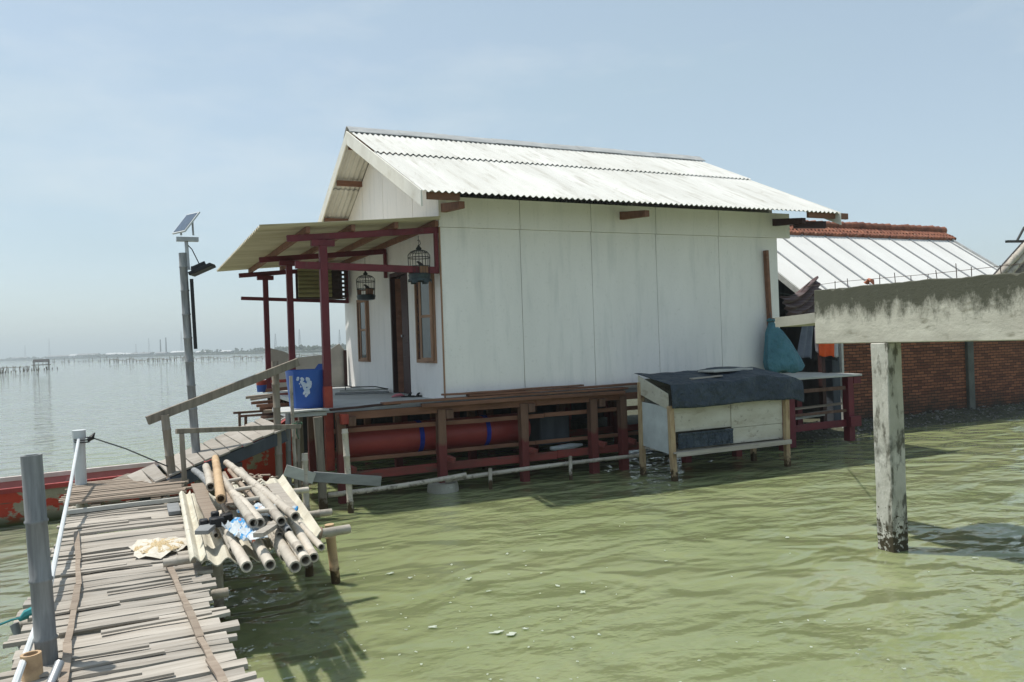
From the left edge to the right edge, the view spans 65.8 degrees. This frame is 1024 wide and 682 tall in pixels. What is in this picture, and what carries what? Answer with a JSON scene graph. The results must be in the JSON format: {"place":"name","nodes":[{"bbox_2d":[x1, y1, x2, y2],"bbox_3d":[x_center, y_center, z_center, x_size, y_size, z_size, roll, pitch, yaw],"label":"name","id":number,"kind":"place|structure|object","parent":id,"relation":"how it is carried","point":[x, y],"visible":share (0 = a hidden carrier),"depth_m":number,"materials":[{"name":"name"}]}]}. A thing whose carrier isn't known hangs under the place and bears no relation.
{"place":"outdoors","nodes":[
{"label":"outdoors","id":0,"kind":"place"},
{"bbox_2d":[0,349,345,360],"bbox_3d":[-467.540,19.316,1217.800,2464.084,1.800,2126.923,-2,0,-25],"label":"shore","id":1,"kind":"structure","parent":0,"point":[298,351],"depth_m":736.56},
{"bbox_2d":[0,343,345,359],"bbox_3d":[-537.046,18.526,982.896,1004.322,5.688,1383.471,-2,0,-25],"label":"trees","id":2,"kind":"object","parent":1,"relation":"on","point":[301,347],"visible":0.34,"depth_m":746.04,"materials":[{"name":"green plant"}]},
{"bbox_2d":[0,352,1023,681],"bbox_3d":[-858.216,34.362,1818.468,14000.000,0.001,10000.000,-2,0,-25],"label":"water","id":3,"kind":"structure","parent":0,"point":[794,546],"depth_m":7.60,"materials":[{"name":"liquid"}]},
{"bbox_2d":[10,622,20,648],"bbox_3d":[-2.926,2.341,5.006,0.455,1.138,0.063,-2,0,-1],"label":"bamboo stub","id":4,"kind":"object","parent":3,"relation":"in","point":[15,628],"visible":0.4,"depth_m":4.99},
{"bbox_2d":[20,650,42,681],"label":"bamboo stub","id":5,"kind":"object","parent":3,"relation":"in","point":[33,670],"visible":0.97,"depth_m":3.81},
{"bbox_2d":[20,454,58,665],"bbox_3d":[-2.353,1.869,4.043,0.212,2.581,0.119,-2,0,-5],"label":"mooring post","id":6,"kind":"object","parent":3,"relation":"in","point":[45,634],"visible":0.99,"depth_m":4.01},
{"bbox_2d":[31,359,50,369],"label":"fishing hut","id":7,"kind":"object","parent":3,"relation":"in","point":[41,360],"visible":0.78,"depth_m":149.47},
{"bbox_2d":[72,429,94,512],"bbox_3d":[-4.809,2.067,8.926,0.240,2.128,0.163,-2,0,18],"label":"mooring post","id":8,"kind":"object","parent":3,"relation":"in","point":[80,474],"visible":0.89,"depth_m":8.90,"materials":[{"name":"white plastic"}]},
{"bbox_2d":[12,438,79,681],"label":"pipe","id":9,"kind":"object","parent":8,"relation":"attached to","point":[21,666],"visible":0.74,"depth_m":5.76,"materials":[{"name":"white plastic"}]},
{"bbox_2d":[94,438,167,466],"bbox_3d":[-4.335,1.262,8.953,0.810,0.386,0.119,-2,0,-9],"label":"cord","id":10,"kind":"object","parent":8,"relation":"attached to","point":[131,451],"visible":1,"depth_m":8.93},
{"bbox_2d":[0,473,263,681],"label":"plank pier","id":11,"kind":"structure","parent":3,"relation":"in","point":[104,633],"depth_m":4.92,"materials":[{"name":"grey wood"}]},
{"bbox_2d":[0,607,31,625],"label":"mooring line","id":12,"kind":"object","parent":11,"relation":"attached to","point":[26,614],"visible":0.51,"depth_m":4.73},
{"bbox_2d":[46,660,64,681],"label":"metal pipe","id":13,"kind":"object","parent":11,"relation":"on","point":[56,670],"visible":1,"depth_m":3.75,"materials":[{"name":"metal"}]},
{"bbox_2d":[129,536,186,558],"bbox_3d":[-2.796,1.612,6.236,0.478,0.049,0.649,-2,0,-5],"label":"drying net","id":14,"kind":"object","parent":11,"relation":"on","point":[159,548],"visible":0.99,"depth_m":6.18,"materials":[{"name":"fabric"}]},
{"bbox_2d":[167,502,180,514],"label":"board","id":15,"kind":"object","parent":11,"relation":"on","point":[173,509],"visible":1,"depth_m":7.70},
{"bbox_2d":[163,555,195,567],"bbox_3d":[-2.392,1.581,5.696,0.218,0.070,0.070,-2,0,-25],"label":"bamboo offcut","id":16,"kind":"object","parent":11,"relation":"on","point":[176,561],"visible":0.92,"depth_m":5.67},
{"bbox_2d":[175,424,300,489],"bbox_3d":[-3.229,1.318,9.520,0.078,0.695,1.636,-2,0,41],"label":"handrail","id":17,"kind":"object","parent":11,"relation":"attached to","point":[181,431],"visible":0.98,"depth_m":9.18,"materials":[{"name":"wood"}]},
{"bbox_2d":[109,355,184,362],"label":"fishing stakes","id":18,"kind":"object","parent":3,"relation":"in","point":[183,358],"visible":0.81,"depth_m":240.84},
{"bbox_2d":[0,417,302,527],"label":"wooden boat","id":19,"kind":"object","parent":3,"relation":"on","point":[12,503],"visible":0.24,"depth_m":11.17,"materials":[{"name":"paint"}]},
{"bbox_2d":[172,212,215,482],"bbox_3d":[-3.967,0.701,10.057,0.510,4.672,0.367,-2,0,-25],"label":"solar lamp","id":20,"kind":"object","parent":3,"relation":"in","point":[187,221],"visible":0.65,"depth_m":9.99,"materials":[{"name":"grey metal"}]},
{"bbox_2d":[127,418,287,500],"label":"boarding ramp","id":21,"kind":"structure","parent":3,"relation":"in","point":[227,446],"depth_m":9.83,"materials":[{"name":"wood"}]},
{"bbox_2d":[145,358,299,477],"bbox_3d":[-3.425,0.963,9.620,1.909,1.433,0.146,-2,0,-42],"label":"handrail","id":22,"kind":"object","parent":21,"relation":"attached to","point":[163,415],"visible":0.81,"depth_m":9.36,"materials":[{"name":"wood"}]},
{"bbox_2d":[233,410,272,425],"bbox_3d":[-4.793,2.238,14.887,0.700,1.800,0.977,-2,0,-25],"label":"timber rack","id":23,"kind":"object","parent":3,"relation":"in","point":[239,413],"visible":0.25,"depth_m":14.84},
{"bbox_2d":[172,487,350,620],"bbox_3d":[-2.394,2.378,7.466,1.470,1.540,2.449,-2,0,-25],"label":"bamboo trestle","id":24,"kind":"object","parent":3,"relation":"in","point":[329,532],"visible":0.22,"depth_m":7.20,"materials":[{"name":"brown wood"}]},
{"bbox_2d":[191,493,260,566],"bbox_3d":[-2.591,1.606,7.053,0.444,0.069,3.023,-2,0,-24],"label":"corrugated sheet","id":25,"kind":"object","parent":24,"relation":"on","point":[217,552],"visible":0.29,"depth_m":6.11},
{"bbox_2d":[179,491,205,561],"bbox_3d":[-2.799,1.554,6.885,0.109,0.075,2.942,-2,0,-24],"label":"corrugated sheet","id":26,"kind":"object","parent":25,"relation":"on","point":[195,545],"visible":0.99,"depth_m":6.51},
{"bbox_2d":[195,523,215,534],"bbox_3d":[-2.337,1.431,6.050,0.118,0.050,0.191,-2,0,0],"label":"brick piece","id":27,"kind":"object","parent":26,"relation":"on","point":[208,528],"visible":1,"depth_m":6.00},
{"bbox_2d":[199,511,232,527],"bbox_3d":[-2.312,1.389,6.191,0.250,0.100,0.200,-2,0,-25],"label":"iron clamp","id":28,"kind":"object","parent":27,"relation":"on","point":[216,519],"visible":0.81,"depth_m":6.13,"materials":[{"name":"black metal"}]},
{"bbox_2d":[191,483,215,520],"bbox_3d":[-2.718,1.410,7.000,0.125,0.048,1.774,-2,0,-25],"label":"board","id":29,"kind":"object","parent":28,"relation":"on","point":[204,501],"visible":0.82,"depth_m":7.00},
{"bbox_2d":[191,467,205,483],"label":"bamboo pole","id":30,"kind":"object","parent":29,"relation":"on","point":[197,472],"visible":0.71,"depth_m":8.08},
{"bbox_2d":[202,463,213,490],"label":"bamboo pole","id":31,"kind":"object","parent":30,"relation":"on","point":[208,476],"visible":0.91,"depth_m":7.55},
{"bbox_2d":[217,527,231,552],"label":"bamboo pole","id":32,"kind":"object","parent":25,"relation":"on","point":[224,538],"visible":0.23,"depth_m":6.01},
{"bbox_2d":[219,510,252,572],"bbox_3d":[-2.092,1.470,5.924,0.088,0.125,1.651,-2,0,-25],"label":"bamboo pole","id":33,"kind":"object","parent":32,"relation":"on","point":[244,562],"visible":0.66,"depth_m":5.47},
{"bbox_2d":[240,514,275,570],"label":"bamboo pole","id":34,"kind":"object","parent":25,"relation":"on","point":[266,559],"visible":0.43,"depth_m":5.35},
{"bbox_2d":[222,517,267,542],"bbox_3d":[-1.960,1.371,5.792,0.170,0.099,0.620,-2,0,-33],"label":"plastic packet","id":35,"kind":"object","parent":34,"relation":"on","point":[240,528],"visible":0.81,"depth_m":5.73},
{"bbox_2d":[229,489,264,527],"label":"bamboo pole","id":36,"kind":"object","parent":35,"relation":"on","point":[257,515],"visible":0.66,"depth_m":5.90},
{"bbox_2d":[253,520,280,537],"bbox_3d":[-1.712,1.317,5.580,0.075,0.034,0.416,-2,0,3],"label":"board","id":37,"kind":"object","parent":35,"relation":"on","point":[268,528],"visible":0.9,"depth_m":5.49,"materials":[{"name":"beige wood"}]},
{"bbox_2d":[232,481,272,550],"bbox_3d":[-2.451,1.582,7.471,0.216,0.078,3.210,-2,0,-23],"label":"corrugated sheet","id":38,"kind":"object","parent":24,"relation":"on","point":[268,545],"visible":0.07,"depth_m":6.24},
{"bbox_2d":[265,516,300,572],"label":"bamboo pole","id":39,"kind":"object","parent":38,"relation":"on","point":[291,560],"visible":0.47,"depth_m":5.27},
{"bbox_2d":[235,476,282,536],"bbox_3d":[-2.269,1.402,6.939,0.058,0.092,2.764,-2,0,-26],"label":"bamboo pole","id":40,"kind":"object","parent":39,"relation":"on","point":[267,519],"visible":0.29,"depth_m":6.10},
{"bbox_2d":[230,473,277,509],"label":"wood chips","id":41,"kind":"object","parent":40,"relation":"on","point":[253,476],"visible":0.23,"depth_m":8.28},
{"bbox_2d":[262,525,283,560],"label":"bamboo pole","id":42,"kind":"object","parent":39,"relation":"on","point":[272,543],"visible":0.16,"depth_m":5.58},
{"bbox_2d":[257,475,320,539],"bbox_3d":[-2.142,1.522,7.438,0.287,0.076,3.092,-2,0,-22],"label":"corrugated sheet","id":43,"kind":"object","parent":24,"relation":"on","point":[308,520],"visible":0.31,"depth_m":7.28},
{"bbox_2d":[265,483,297,506],"bbox_3d":[-2.138,1.427,7.319,0.128,0.037,1.244,-2,0,-24],"label":"board","id":44,"kind":"object","parent":43,"relation":"on","point":[276,488],"visible":0.66,"depth_m":7.39,"materials":[{"name":"brown wood"}]},
{"bbox_2d":[278,522,311,565],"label":"bamboo pole","id":45,"kind":"object","parent":43,"relation":"on","point":[304,558],"visible":0.26,"depth_m":5.16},
{"bbox_2d":[279,526,304,552],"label":"bamboo pole","id":46,"kind":"object","parent":45,"relation":"on","point":[292,539],"visible":0.38,"depth_m":5.38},
{"bbox_2d":[237,503,297,515],"bbox_3d":[-1.922,1.319,6.222,0.420,0.102,0.240,-2,0,30],"label":"plastic packet","id":47,"kind":"object","parent":46,"relation":"on","point":[258,506],"visible":0.21,"depth_m":6.21},
{"bbox_2d":[243,482,291,531],"bbox_3d":[-2.049,1.348,6.541,0.058,0.078,2.084,-2,0,-27],"label":"bamboo pole","id":48,"kind":"object","parent":46,"relation":"on","point":[286,526],"visible":0.26,"depth_m":5.67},
{"bbox_2d":[222,467,285,527],"bbox_3d":[-2.276,1.296,6.758,0.280,0.100,2.550,-2,0,-25],"label":"bamboo ladder","id":49,"kind":"object","parent":48,"relation":"on","point":[272,510],"visible":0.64,"depth_m":6.17,"materials":[{"name":"wood"}]},
{"bbox_2d":[212,471,234,505],"bbox_3d":[-2.593,1.317,7.152,0.139,0.050,1.616,-2,0,-25],"label":"board","id":50,"kind":"object","parent":49,"relation":"on","point":[228,501],"visible":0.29,"depth_m":6.56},
{"bbox_2d":[212,455,225,503],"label":"bamboo pole","id":51,"kind":"object","parent":50,"relation":"on","point":[220,493],"visible":1,"depth_m":6.97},
{"bbox_2d":[227,468,259,503],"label":"bamboo pole","id":52,"kind":"object","parent":49,"relation":"on","point":[242,484],"visible":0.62,"depth_m":7.21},
{"bbox_2d":[223,459,299,521],"bbox_3d":[-2.281,1.276,7.011,0.083,0.139,2.817,-2,0,-30],"label":"bamboo pole","id":53,"kind":"object","parent":49,"relation":"on","point":[288,511],"visible":0.9,"depth_m":6.51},
{"bbox_2d":[276,495,318,561],"bbox_3d":[-1.721,1.429,6.214,0.073,0.107,2.114,-2,0,-23],"label":"bamboo pole","id":54,"kind":"object","parent":43,"relation":"on","point":[299,533],"visible":0.52,"depth_m":5.62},
{"bbox_2d":[284,500,324,550],"bbox_3d":[-1.688,1.444,6.299,0.064,0.083,1.668,-2,0,-25],"label":"bamboo pole","id":55,"kind":"object","parent":43,"relation":"on","point":[318,544],"visible":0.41,"depth_m":5.76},
{"bbox_2d":[271,361,282,478],"bbox_3d":[-3.010,1.563,10.226,0.111,2.612,0.109,-2,0,-25],"label":"bamboo post","id":56,"kind":"object","parent":3,"relation":"in","point":[277,421],"visible":0.51,"depth_m":10.19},
{"bbox_2d":[285,413,291,486],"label":"bamboo post","id":57,"kind":"object","parent":3,"relation":"in","point":[288,442],"visible":0.27,"depth_m":10.64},
{"bbox_2d":[289,376,297,487],"bbox_3d":[-2.848,1.661,10.412,0.084,2.407,0.056,-2,0,-25],"label":"bamboo post","id":58,"kind":"object","parent":3,"relation":"in","point":[293,430],"visible":0.61,"depth_m":10.39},
{"bbox_2d":[295,420,301,500],"bbox_3d":[-2.812,1.958,10.473,0.072,1.810,0.074,-2,0,-25],"label":"bamboo post","id":59,"kind":"object","parent":3,"relation":"in","point":[298,455],"visible":0.44,"depth_m":10.45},
{"bbox_2d":[298,417,303,486],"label":"wooden post","id":60,"kind":"object","parent":3,"relation":"in","point":[301,438],"visible":0.15,"depth_m":12.24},
{"bbox_2d":[301,453,309,510],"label":"bamboo post","id":61,"kind":"object","parent":3,"relation":"in","point":[305,483],"visible":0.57,"depth_m":9.98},
{"bbox_2d":[283,465,315,483],"bbox_3d":[-2.674,1.678,9.972,0.403,0.268,0.035,-2,0,-25],"label":"board","id":62,"kind":"object","parent":61,"relation":"attached to","point":[294,472],"visible":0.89,"depth_m":9.95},
{"bbox_2d":[313,416,327,508],"bbox_3d":[-2.559,1.937,10.653,0.158,1.838,0.086,-2,0,-25],"label":"wooden post","id":63,"kind":"object","parent":3,"relation":"in","point":[320,457],"visible":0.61,"depth_m":10.62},
{"bbox_2d":[342,429,353,512],"bbox_3d":[-2.114,1.991,10.312,0.157,1.699,0.097,-2,0,-25],"label":"bamboo post","id":64,"kind":"object","parent":3,"relation":"in","point":[347,468],"visible":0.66,"depth_m":10.28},
{"bbox_2d":[313,471,381,485],"bbox_3d":[-2.135,1.789,10.274,0.880,0.255,0.033,-2,0,-16],"label":"board","id":65,"kind":"object","parent":64,"relation":"attached to","point":[343,478],"visible":0.88,"depth_m":10.26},
{"bbox_2d":[263,386,783,503],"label":"stilt deck","id":66,"kind":"structure","parent":3,"relation":"in","point":[613,409],"depth_m":12.24,"materials":[{"name":"wood"}]},
{"bbox_2d":[263,387,287,392],"bbox_3d":[-4.470,0.922,15.105,0.515,0.098,0.206,-2,0,4],"label":"timber offcut","id":67,"kind":"object","parent":66,"relation":"on","point":[281,389],"visible":0.54,"depth_m":15.01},
{"bbox_2d":[256,379,266,391],"bbox_3d":[-4.759,0.823,15.052,0.207,0.284,0.200,-2,0,-25],"label":"paint bucket","id":68,"kind":"object","parent":67,"relation":"on","point":[261,386],"visible":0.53,"depth_m":14.97,"materials":[{"name":"blue plastic"}]},
{"bbox_2d":[285,364,322,408],"bbox_3d":[-2.897,0.639,11.300,0.644,0.605,0.587,-2,0,-25],"label":"plastic tub","id":69,"kind":"object","parent":66,"relation":"on","point":[307,388],"visible":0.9,"depth_m":11.04,"materials":[{"name":"blue plastic"}]},
{"bbox_2d":[281,408,328,413],"bbox_3d":[-2.862,0.953,10.813,0.676,0.027,0.222,-2,0,-25],"label":"board","id":70,"kind":"object","parent":66,"relation":"on","point":[306,410],"visible":0.77,"depth_m":10.77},
{"bbox_2d":[271,344,347,386],"bbox_3d":[-4.288,0.537,16.780,1.580,0.930,0.090,-2,0,-25],"label":"board screen","id":71,"kind":"object","parent":66,"relation":"on","point":[339,365],"visible":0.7,"depth_m":17.00,"materials":[{"name":"wood"}]},
{"bbox_2d":[217,216,440,470],"bbox_3d":[-3.448,0.045,13.872,2.595,3.608,6.420,-2,0,-25],"label":"porch canopy","id":72,"kind":"object","parent":66,"relation":"on","point":[323,247],"visible":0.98,"depth_m":11.80,"materials":[{"name":"red paint"}]},
{"bbox_2d":[295,269,347,299],"bbox_3d":[-4.004,-1.201,16.595,1.000,0.643,0.465,-2,0,-25],"label":"slatted box","id":73,"kind":"object","parent":72,"relation":"on","point":[307,283],"visible":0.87,"depth_m":16.36,"materials":[{"name":"wood"}]},
{"bbox_3d":[-1.392,-1.476,11.776,0.008,0.180,0.007,-2,0,-25],"label":"cage cord","id":74,"kind":"object","parent":72,"relation":"hanging from","visible":0},
{"bbox_2d":[407,239,431,283],"bbox_3d":[-1.381,-1.184,11.775,0.357,0.655,0.357,-2,0,-25],"label":"birdcage","id":75,"kind":"object","parent":74,"relation":"hanging from","point":[423,275],"visible":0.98,"depth_m":11.67,"materials":[{"name":"metal"}]},
{"bbox_3d":[-2.621,-1.265,14.145,0.008,0.430,0.007,-2,0,-25],"label":"cage cord","id":76,"kind":"object","parent":72,"relation":"hanging from","visible":0},
{"bbox_2d":[356,271,375,299],"bbox_3d":[-2.612,-1.033,14.144,0.337,0.605,0.337,-2,0,-25],"label":"birdcage","id":77,"kind":"object","parent":76,"relation":"hanging from","point":[369,294],"visible":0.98,"depth_m":14.05,"materials":[{"name":"metal"}]},
{"bbox_2d":[335,391,388,394],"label":"board","id":78,"kind":"object","parent":66,"relation":"on","point":[364,392],"visible":1,"depth_m":14.04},
{"bbox_2d":[340,388,387,391],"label":"board","id":79,"kind":"object","parent":78,"relation":"on","point":[351,390],"visible":0.97,"depth_m":14.22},
{"bbox_2d":[329,403,397,410],"bbox_3d":[-2.058,0.919,11.135,1.002,0.058,0.124,-2,0,-25],"label":"plank","id":80,"kind":"object","parent":66,"relation":"on","point":[353,407],"visible":0.92,"depth_m":11.05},
{"bbox_2d":[346,413,530,457],"bbox_3d":[-1.128,1.427,12.104,2.980,0.482,0.486,-2,0,-25],"label":"float drum","id":81,"kind":"object","parent":66,"relation":"on","point":[383,442],"visible":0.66,"depth_m":11.82,"materials":[{"name":"red plastic"}]},
{"bbox_2d":[421,390,625,407],"bbox_3d":[0.262,0.882,12.160,3.470,0.064,0.083,-2,0,-25],"label":"plank","id":82,"kind":"object","parent":66,"relation":"on","point":[457,403],"visible":1,"depth_m":12.05,"materials":[{"name":"wood"}]},
{"bbox_2d":[380,387,627,404],"bbox_3d":[0.010,0.827,12.115,4.120,0.044,0.177,-2,0,-26],"label":"plank","id":83,"kind":"object","parent":82,"relation":"on","point":[488,396],"visible":0.96,"depth_m":11.94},
{"bbox_2d":[466,382,636,396],"bbox_3d":[0.774,0.757,12.506,3.200,0.045,0.140,-2,0,-26],"label":"plank","id":84,"kind":"object","parent":83,"relation":"on","point":[551,389],"visible":0.87,"depth_m":12.36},
{"bbox_2d":[441,384,583,395],"bbox_3d":[0.054,0.750,12.156,2.400,0.040,0.108,-2,0,-26],"label":"plank","id":85,"kind":"object","parent":84,"relation":"on","point":[495,391],"visible":1,"depth_m":12.09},
{"bbox_2d":[445,454,638,482],"bbox_3d":[0.564,1.936,12.174,3.376,0.124,0.082,-2,0,-25],"label":"bamboo pole","id":86,"kind":"object","parent":66,"relation":"on","point":[512,470],"visible":0.91,"depth_m":12.12,"materials":[{"name":"wood"}]},
{"bbox_2d":[327,472,466,497],"bbox_3d":[-1.576,2.016,11.106,2.009,0.143,0.080,-2,0,-25],"label":"bamboo pole","id":87,"kind":"object","parent":86,"relation":"on","point":[394,486],"visible":0.98,"depth_m":11.07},
{"bbox_2d":[528,411,569,445],"bbox_3d":[0.590,1.449,13.234,0.550,0.500,0.550,-2,0,-25],"label":"barrel","id":88,"kind":"object","parent":66,"relation":"on","point":[552,427],"visible":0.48,"depth_m":13.00,"materials":[{"name":"plastic"}]},
{"bbox_2d":[550,443,582,450],"bbox_3d":[0.893,1.743,13.025,0.605,0.110,0.103,-2,0,-29],"label":"mooring float","id":89,"kind":"object","parent":66,"relation":"on","point":[565,446],"visible":0.9,"depth_m":12.98,"materials":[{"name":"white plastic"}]},
{"bbox_2d":[763,250,771,325],"bbox_3d":[4.691,-0.447,14.443,0.112,2.411,0.086,-2,0,-25],"label":"wooden post","id":90,"kind":"object","parent":66,"relation":"on","point":[767,281],"visible":0.53,"depth_m":14.41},
{"bbox_2d":[763,312,804,372],"bbox_3d":[4.905,0.029,14.319,0.921,1.112,0.410,-2,0,-25],"label":"teal sack","id":91,"kind":"object","parent":90,"relation":"hanging from","point":[781,354],"visible":0.94,"depth_m":14.13,"materials":[{"name":"fabric"}]},
{"bbox_2d":[568,456,572,479],"bbox_3d":[0.911,2.306,12.214,0.069,1.062,0.063,-2,0,-25],"label":"bamboo stake","id":92,"kind":"object","parent":3,"relation":"in","point":[570,468],"visible":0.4,"depth_m":12.19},
{"bbox_2d":[243,523,1010,681],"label":"foam","id":93,"kind":"object","parent":3,"relation":"on","point":[498,631],"visible":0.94,"depth_m":5.88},
{"bbox_2d":[637,375,791,481],"bbox_3d":[3.253,1.677,12.565,2.365,2.360,0.896,-2,0,-25],"label":"fish box","id":94,"kind":"object","parent":3,"relation":"in","point":[664,426],"visible":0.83,"depth_m":12.25,"materials":[{"name":"white paint"}]},
{"bbox_2d":[634,366,803,408],"bbox_3d":[3.333,0.737,12.655,2.611,0.606,0.971,-2,0,-25],"label":"tarpaulin","id":95,"kind":"object","parent":94,"relation":"on","point":[743,386],"visible":0.94,"depth_m":12.30,"materials":[{"name":"fabric"}]},
{"bbox_2d":[698,368,752,372],"bbox_3d":[3.477,0.470,12.857,0.906,0.034,0.357,-2,0,-32],"label":"board","id":96,"kind":"object","parent":95,"relation":"on","point":[722,370],"visible":0.98,"depth_m":12.71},
{"bbox_2d":[782,372,861,447],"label":"side deck","id":97,"kind":"structure","parent":3,"relation":"in","point":[850,422],"depth_m":15.22,"materials":[{"name":"red paint"}]},
{"bbox_2d":[795,402,842,409],"bbox_3d":[5.917,1.273,15.414,1.550,0.060,0.159,-2,0,-25],"label":"plank","id":98,"kind":"object","parent":97,"relation":"on","point":[817,406],"visible":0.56,"depth_m":15.39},
{"bbox_2d":[775,263,1023,552],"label":"concrete walkway","id":99,"kind":"structure","parent":3,"relation":"in","point":[885,319],"depth_m":7.62,"materials":[{"name":"concrete"}]},
{"bbox_2d":[994,227,1023,273],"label":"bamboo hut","id":100,"kind":"object","parent":3,"relation":"in","point":[1016,256],"visible":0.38,"depth_m":13.43,"materials":[{"name":"wood"}]},
{"bbox_2d":[0,0,1023,359],"label":"sky","id":101,"kind":"structure","parent":0,"point":[121,121],"materials":[{"name":"blue"}]},
{"bbox_2d":[318,126,847,398],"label":"stilt house","id":102,"kind":"structure","parent":0,"point":[561,265],"depth_m":13.26,"materials":[{"name":"paint"}]},
{"bbox_2d":[356,300,370,361],"bbox_3d":[-2.983,-0.215,15.869,0.181,1.260,0.860,-2,0,-25],"label":"window","id":103,"kind":"structure","parent":102,"relation":"in","point":[362,306],"depth_m":15.63,"materials":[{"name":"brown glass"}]},
{"bbox_2d":[395,279,403,391],"bbox_3d":[-1.857,-0.106,14.124,0.396,2.020,0.035,-2,0,2],"label":"door","id":104,"kind":"structure","parent":102,"relation":"in","point":[397,281],"depth_m":14.11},
{"bbox_2d":[400,275,408,393],"bbox_3d":[-1.814,-0.113,13.543,0.070,2.030,0.420,-2,0,-25],"label":"door","id":105,"kind":"structure","parent":102,"relation":"in","point":[402,278],"depth_m":13.57,"materials":[{"name":"wood"}]},
{"bbox_2d":[414,274,436,362],"bbox_3d":[-1.388,-0.380,12.466,0.208,1.450,0.900,-2,0,-25],"label":"window","id":106,"kind":"structure","parent":102,"relation":"in","point":[424,294],"depth_m":12.22,"materials":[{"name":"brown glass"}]},
{"bbox_2d":[570,399,819,439],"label":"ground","id":107,"kind":"structure","parent":0,"point":[632,416],"depth_m":18.98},
{"bbox_2d":[777,220,1023,429],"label":"brick building","id":108,"kind":"structure","parent":107,"relation":"on","point":[942,376],"depth_m":19.07,"materials":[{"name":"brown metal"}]},
{"bbox_2d":[806,326,837,360],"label":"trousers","id":109,"kind":"object","parent":108,"relation":"hanging from","point":[814,355],"visible":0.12,"depth_m":16.68,"materials":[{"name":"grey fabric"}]},
{"bbox_2d":[819,344,833,356],"bbox_3d":[6.553,0.030,16.445,0.455,0.632,0.046,-2,0,-25],"label":"shirt","id":110,"kind":"object","parent":108,"relation":"hanging from","point":[825,350],"visible":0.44,"depth_m":16.45,"materials":[{"name":"orange fabric"}]},
{"bbox_3d":[6.160,-0.863,16.305,1.835,0.951,0.064,-2,0,-25],"label":"clothes line","id":111,"kind":"object","parent":108,"relation":"attached to","visible":0},
{"bbox_2d":[780,276,821,315],"bbox_3d":[5.938,-0.881,16.167,1.178,0.899,0.110,-2,0,-25],"label":"blanket","id":112,"kind":"object","parent":111,"relation":"hanging from","point":[801,302],"visible":0.81,"depth_m":16.15,"materials":[{"name":"grey fabric"}]},
{"bbox_2d":[797,326,812,358],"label":"trousers","id":113,"kind":"object","parent":111,"relation":"hanging from","point":[804,350],"visible":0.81,"depth_m":16.25,"materials":[{"name":"grey fabric"}]},
{"bbox_2d":[796,403,1023,439],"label":"bank","id":114,"kind":"structure","parent":0,"point":[917,420],"depth_m":17.95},
{"bbox_2d":[796,402,1023,440],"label":"shells","id":115,"kind":"object","parent":114,"relation":"on","point":[913,416],"visible":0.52,"depth_m":18.03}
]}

